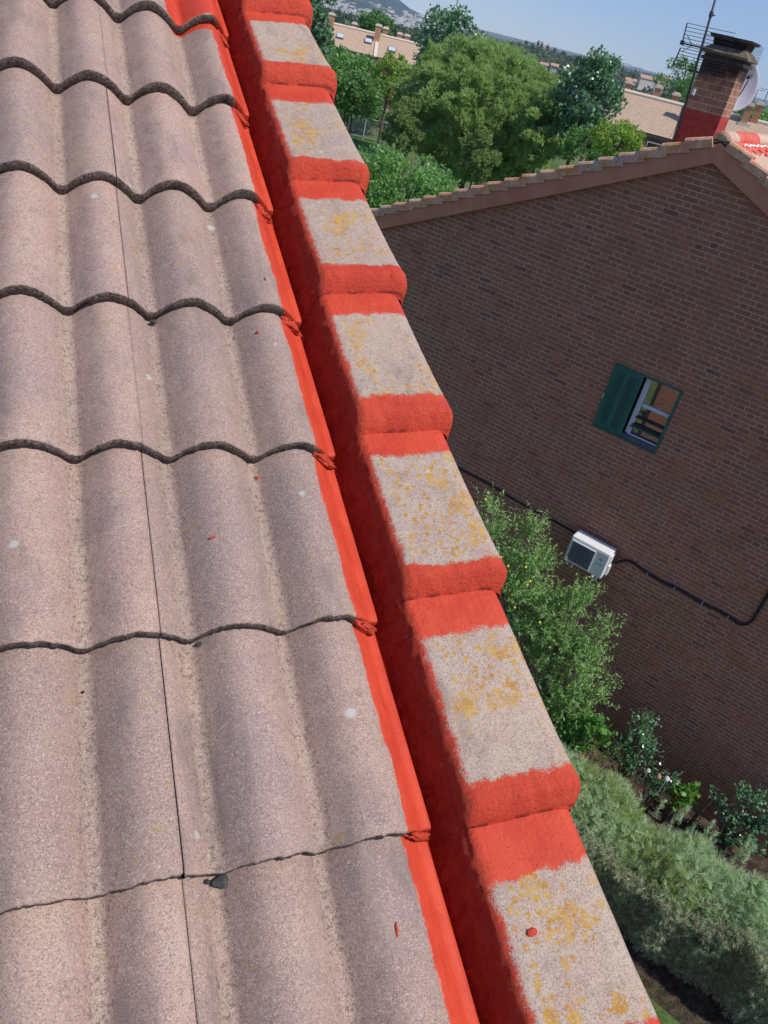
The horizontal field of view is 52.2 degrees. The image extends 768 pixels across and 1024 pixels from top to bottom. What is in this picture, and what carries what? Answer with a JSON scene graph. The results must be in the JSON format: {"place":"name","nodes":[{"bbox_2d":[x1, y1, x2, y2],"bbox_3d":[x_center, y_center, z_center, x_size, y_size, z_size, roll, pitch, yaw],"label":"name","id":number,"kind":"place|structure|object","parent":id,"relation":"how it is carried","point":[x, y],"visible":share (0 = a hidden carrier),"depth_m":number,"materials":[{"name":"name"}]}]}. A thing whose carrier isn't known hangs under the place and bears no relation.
{"place":"outdoors","nodes":[
{"label":"outdoors","id":0,"kind":"place"},
{"bbox_2d":[0,0,660,1023],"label":"tiled house","id":1,"kind":"structure","parent":0,"point":[280,742],"depth_m":1.25,"materials":[{"name":"tile"}]},
{"bbox_2d":[316,12,419,109],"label":"row house","id":2,"kind":"structure","parent":0,"point":[377,44],"depth_m":100.92,"materials":[{"name":"grey"}]},
{"bbox_2d":[320,0,655,75],"bbox_3d":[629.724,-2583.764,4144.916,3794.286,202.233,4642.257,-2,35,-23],"label":"mountain","id":3,"kind":"structure","parent":0,"point":[397,6],"depth_m":3409.25,"materials":[{"name":"green plant"}]},
{"bbox_2d":[323,8,766,120],"bbox_3d":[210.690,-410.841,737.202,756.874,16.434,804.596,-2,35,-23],"label":"hills","id":4,"kind":"structure","parent":0,"point":[550,58],"depth_m":705.96,"materials":[{"name":"green plant"}]},
{"bbox_2d":[320,6,766,123],"bbox_3d":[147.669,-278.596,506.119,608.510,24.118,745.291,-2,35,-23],"label":"wood","id":5,"kind":"object","parent":4,"relation":"on","point":[342,17],"visible":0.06,"depth_m":449.41,"materials":[{"name":"green plant"}]},
{"bbox_2d":[344,21,767,1023],"bbox_3d":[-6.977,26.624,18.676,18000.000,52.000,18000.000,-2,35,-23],"label":"ground","id":6,"kind":"structure","parent":0,"point":[558,163],"depth_m":77.49,"materials":[{"name":"green plant"}]},
{"bbox_2d":[309,0,337,58],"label":"poplar tree","id":7,"kind":"object","parent":6,"relation":"on","point":[318,25],"visible":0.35,"depth_m":50.26,"materials":[{"name":"green plant"}]},
{"bbox_2d":[319,39,351,68],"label":"deciduous tree","id":8,"kind":"object","parent":6,"relation":"on","point":[340,50],"visible":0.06,"depth_m":68.64,"materials":[{"name":"green plant"}]},
{"bbox_2d":[324,50,381,124],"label":"deciduous tree","id":9,"kind":"object","parent":6,"relation":"on","point":[357,61],"visible":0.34,"depth_m":61.78,"materials":[{"name":"green plant"}]},
{"bbox_2d":[334,66,388,134],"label":"deciduous tree","id":10,"kind":"object","parent":6,"relation":"on","point":[354,86],"visible":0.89,"depth_m":57.59,"materials":[{"name":"green plant"}]},
{"bbox_2d":[336,105,387,132],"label":"fence","id":11,"kind":"object","parent":6,"relation":"on","point":[379,113],"visible":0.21,"depth_m":77.99,"materials":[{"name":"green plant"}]},
{"bbox_2d":[347,115,387,142],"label":"metal fence","id":12,"kind":"object","parent":6,"relation":"on","point":[364,130],"visible":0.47,"depth_m":75.89,"materials":[{"name":"grey metal"}]},
{"bbox_2d":[356,8,394,35],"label":"deciduous tree","id":13,"kind":"object","parent":6,"relation":"on","point":[368,22],"visible":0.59,"depth_m":126.11,"materials":[{"name":"green plant"}]},
{"bbox_2d":[367,165,408,207],"bbox_3d":[-0.757,-9.115,28.616,2.608,6.690,2.440,-2,35,-23],"label":"deciduous tree","id":14,"kind":"object","parent":6,"relation":"on","point":[383,194],"visible":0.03,"depth_m":26.89,"materials":[{"name":"green plant"}]},
{"bbox_2d":[371,50,408,168],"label":"deciduous tree","id":15,"kind":"object","parent":6,"relation":"on","point":[391,64],"visible":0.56,"depth_m":59.09,"materials":[{"name":"green plant"}]},
{"bbox_2d":[379,96,424,166],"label":"pine tree","id":16,"kind":"object","parent":6,"relation":"on","point":[402,119],"visible":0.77,"depth_m":44.84,"materials":[{"name":"green plant"}]},
{"bbox_2d":[322,0,484,36],"bbox_3d":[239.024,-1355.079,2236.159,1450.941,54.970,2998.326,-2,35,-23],"label":"town","id":17,"kind":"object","parent":6,"relation":"on","point":[411,18],"visible":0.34,"depth_m":2939.98},
{"bbox_2d":[357,141,460,207],"bbox_3d":[0.205,-8.372,26.800,4.230,7.789,4.234,-2,35,-23],"label":"deciduous tree","id":18,"kind":"object","parent":6,"relation":"on","point":[384,162],"visible":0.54,"depth_m":24.40,"materials":[{"name":"green plant"}]},
{"bbox_2d":[412,0,488,166],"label":"poplar tree","id":19,"kind":"object","parent":6,"relation":"on","point":[451,22],"visible":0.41,"depth_m":63.57,"materials":[{"name":"green plant"}]},
{"bbox_2d":[455,124,502,187],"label":"pine tree","id":20,"kind":"object","parent":6,"relation":"on","point":[477,159],"visible":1,"depth_m":41.51,"materials":[{"name":"green plant"}]},
{"bbox_2d":[388,31,571,188],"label":"deciduous tree","id":21,"kind":"object","parent":6,"relation":"on","point":[503,79],"visible":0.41,"depth_m":45.45,"materials":[{"name":"green plant"}]},
{"bbox_2d":[508,85,578,173],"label":"pine tree","id":22,"kind":"object","parent":6,"relation":"on","point":[537,148],"visible":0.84,"depth_m":43.79,"materials":[{"name":"green plant"}]},
{"bbox_2d":[550,62,558,73],"bbox_3d":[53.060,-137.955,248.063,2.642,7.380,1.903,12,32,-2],"label":"hill villa","id":23,"kind":"object","parent":6,"relation":"on","point":[554,66],"visible":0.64,"depth_m":246.25,"materials":[{"name":"white paint"}]},
{"bbox_2d":[370,32,767,857],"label":"brick house","id":24,"kind":"structure","parent":6,"relation":"on","point":[592,340],"depth_m":13.05,"materials":[{"name":"brown brick"}]},
{"bbox_2d":[457,466,574,533],"bbox_3d":[1.026,-1.123,15.449,6.253,0.192,0.044,31,36,25],"label":"cable","id":25,"kind":"object","parent":24,"relation":"attached to","point":[519,502],"depth_m":14.69,"materials":[{"name":"black rubber"}]},
{"bbox_2d":[564,530,616,581],"bbox_3d":[3.657,0.878,14.001,0.785,0.850,0.430,31,36,25],"label":"air conditioner","id":26,"kind":"object","parent":24,"relation":"attached to","point":[590,554],"visible":0.97,"depth_m":13.77,"materials":[{"name":"white metal"}]},
{"bbox_2d":[592,363,682,454],"bbox_3d":[4.174,-1.726,12.865,1.170,1.150,0.325,31,36,25],"label":"window","id":27,"kind":"structure","parent":24,"relation":"in","point":[637,408],"depth_m":12.79,"materials":[{"name":"green paint"}]},
{"bbox_2d":[612,559,767,625],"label":"refrigerant pipe","id":28,"kind":"object","parent":24,"relation":"attached to","point":[762,603],"visible":1,"depth_m":13.21,"materials":[{"name":"black rubber"}]},
{"bbox_2d":[666,0,735,142],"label":"television antenna","id":29,"kind":"object","parent":24,"relation":"attached to","point":[682,41],"visible":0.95,"depth_m":12.02,"materials":[{"name":"grey metal"}]},
{"bbox_2d":[732,64,759,111],"bbox_3d":[5.779,-6.834,13.144,0.618,1.496,0.617,34,38,29],"label":"satellite dish","id":30,"kind":"object","parent":24,"relation":"attached to","point":[748,92],"visible":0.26,"depth_m":13.07,"materials":[{"name":"grey metal"}]},
{"bbox_2d":[557,122,603,162],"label":"deciduous tree","id":31,"kind":"object","parent":6,"relation":"on","point":[589,153],"visible":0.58,"depth_m":41.58,"materials":[{"name":"green plant"}]},
{"bbox_2d":[548,44,627,164],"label":"poplar tree","id":32,"kind":"object","parent":6,"relation":"on","point":[600,82],"visible":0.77,"depth_m":42.31,"materials":[{"name":"green plant"}]},
{"bbox_2d":[587,118,646,156],"bbox_3d":[10.699,-15.378,40.345,3.045,9.152,3.146,-2,35,-23],"label":"deciduous tree","id":33,"kind":"object","parent":6,"relation":"on","point":[626,132],"visible":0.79,"depth_m":38.08,"materials":[{"name":"green plant"}]},
{"bbox_2d":[624,77,636,86],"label":"hill villa","id":34,"kind":"object","parent":6,"relation":"on","point":[634,81],"visible":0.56,"depth_m":446.68,"materials":[{"name":"white paint"}]},
{"bbox_2d":[597,80,683,160],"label":"row house","id":35,"kind":"structure","parent":6,"relation":"on","point":[655,116],"depth_m":66.13,"materials":[{"name":"grey"}]},
{"bbox_2d":[645,141,661,146],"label":"window","id":36,"kind":"structure","parent":35,"relation":"in","point":[649,144],"depth_m":64.79,"materials":[{"name":"grey"}]},
{"bbox_2d":[636,74,656,90],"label":"hill villa","id":37,"kind":"object","parent":6,"relation":"on","point":[644,81],"visible":0.64,"depth_m":485.55,"materials":[{"name":"white paint"}]},
{"bbox_2d":[652,81,664,92],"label":"hill villa","id":38,"kind":"object","parent":6,"relation":"on","point":[656,84],"visible":0.28,"depth_m":404.00,"materials":[{"name":"white paint"}]},
{"bbox_2d":[554,723,767,1023],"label":"soil bed","id":39,"kind":"object","parent":6,"relation":"on","point":[707,1009],"depth_m":12.04,"materials":[{"name":"brown soil"}]},
{"bbox_2d":[473,482,628,751],"bbox_3d":[2.651,2.205,14.146,3.883,4.897,1.278,30,36,24],"label":"fruit tree","id":40,"kind":"object","parent":39,"relation":"on","point":[583,647],"visible":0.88,"depth_m":13.67,"materials":[{"name":"green plant"}]},
{"bbox_2d":[558,710,617,758],"bbox_3d":[3.541,4.193,14.205,1.024,1.914,0.734,29,35,22],"label":"lilac bush","id":41,"kind":"object","parent":39,"relation":"on","point":[589,723],"visible":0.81,"depth_m":13.88,"materials":[{"name":"green plant"}]},
{"bbox_2d":[580,731,626,774],"bbox_3d":[3.638,4.584,13.682,0.827,1.862,0.634,28,35,21],"label":"flowering weed","id":42,"kind":"object","parent":39,"relation":"on","point":[593,746],"visible":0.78,"depth_m":13.38,"materials":[{"name":"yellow plant"}]},
{"bbox_2d":[597,708,663,785],"bbox_3d":[4.509,4.346,14.173,1.179,2.093,0.642,28,35,21],"label":"rose bush","id":43,"kind":"object","parent":39,"relation":"on","point":[643,743],"visible":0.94,"depth_m":14.03,"materials":[{"name":"green plant"}]},
{"bbox_2d":[635,765,682,808],"bbox_3d":[4.861,5.005,14.065,0.781,1.258,0.535,8,33,-9],"label":"rose bush","id":44,"kind":"object","parent":39,"relation":"on","point":[653,790],"visible":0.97,"depth_m":13.98,"materials":[{"name":"green plant"}]},
{"bbox_2d":[659,776,669,790],"bbox_3d":[4.895,4.763,13.706,0.101,0.396,0.102,-2,35,-23],"label":"rose bloom","id":45,"kind":"object","parent":44,"relation":"attached to","point":[666,778],"visible":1,"depth_m":13.61,"materials":[{"name":"white plant"}]},
{"bbox_2d":[561,740,767,1023],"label":"conifer hedge","id":46,"kind":"object","parent":39,"relation":"on","point":[678,940],"visible":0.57,"depth_m":11.66,"materials":[{"name":"green plant"}]},
{"bbox_2d":[659,780,701,823],"bbox_3d":[5.218,5.206,14.003,0.506,1.137,0.497,-2,35,-23],"label":"hydrangea bush","id":47,"kind":"object","parent":39,"relation":"on","point":[675,803],"visible":0.96,"depth_m":13.83,"materials":[{"name":"green plant"}]},
{"bbox_2d":[683,785,719,830],"bbox_3d":[5.644,5.288,13.877,0.259,1.305,0.215,28,35,21],"label":"white flower plant","id":48,"kind":"object","parent":39,"relation":"on","point":[694,817],"visible":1,"depth_m":13.88,"materials":[{"name":"green plant"}]},
{"bbox_2d":[714,779,767,856],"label":"rose bush","id":49,"kind":"object","parent":39,"relation":"on","point":[727,831],"visible":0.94,"depth_m":13.61,"materials":[{"name":"green plant"}]},
{"bbox_2d":[722,882,761,925],"bbox_3d":[5.196,6.193,11.764,0.431,1.891,0.318,23,33,14],"label":"ivy sprig","id":50,"kind":"object","parent":39,"relation":"on","point":[759,883],"visible":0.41,"depth_m":11.44,"materials":[{"name":"green plant"}]},
{"bbox_2d":[652,54,698,102],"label":"deciduous tree","id":51,"kind":"object","parent":6,"relation":"on","point":[682,87],"visible":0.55,"depth_m":75.86,"materials":[{"name":"green plant"}]},
{"bbox_2d":[725,101,767,134],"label":"row house","id":52,"kind":"structure","parent":6,"relation":"on","point":[745,122],"depth_m":68.55,"materials":[{"name":"grey"}]},
{"bbox_2d":[733,102,767,121],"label":"deciduous tree","id":53,"kind":"object","parent":6,"relation":"on","point":[764,114],"visible":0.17,"depth_m":88.89,"materials":[{"name":"green plant"}]},
{"bbox_2d":[400,0,767,99],"label":"sky","id":54,"kind":"structure","parent":0,"point":[646,33],"materials":[{"name":"blue"}]},
{"bbox_2d":[637,970,708,1023],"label":"lawn grass","id":55,"kind":"structure","parent":0,"point":[664,1003],"depth_m":11.48,"materials":[{"name":"green plant"}]},
{"bbox_2d":[616,67,767,107],"bbox_3d":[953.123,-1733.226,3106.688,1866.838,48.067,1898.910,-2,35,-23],"label":"hills","id":56,"kind":"structure","parent":0,"point":[628,70],"depth_m":3121.56,"materials":[{"name":"green plant"}]}
]}

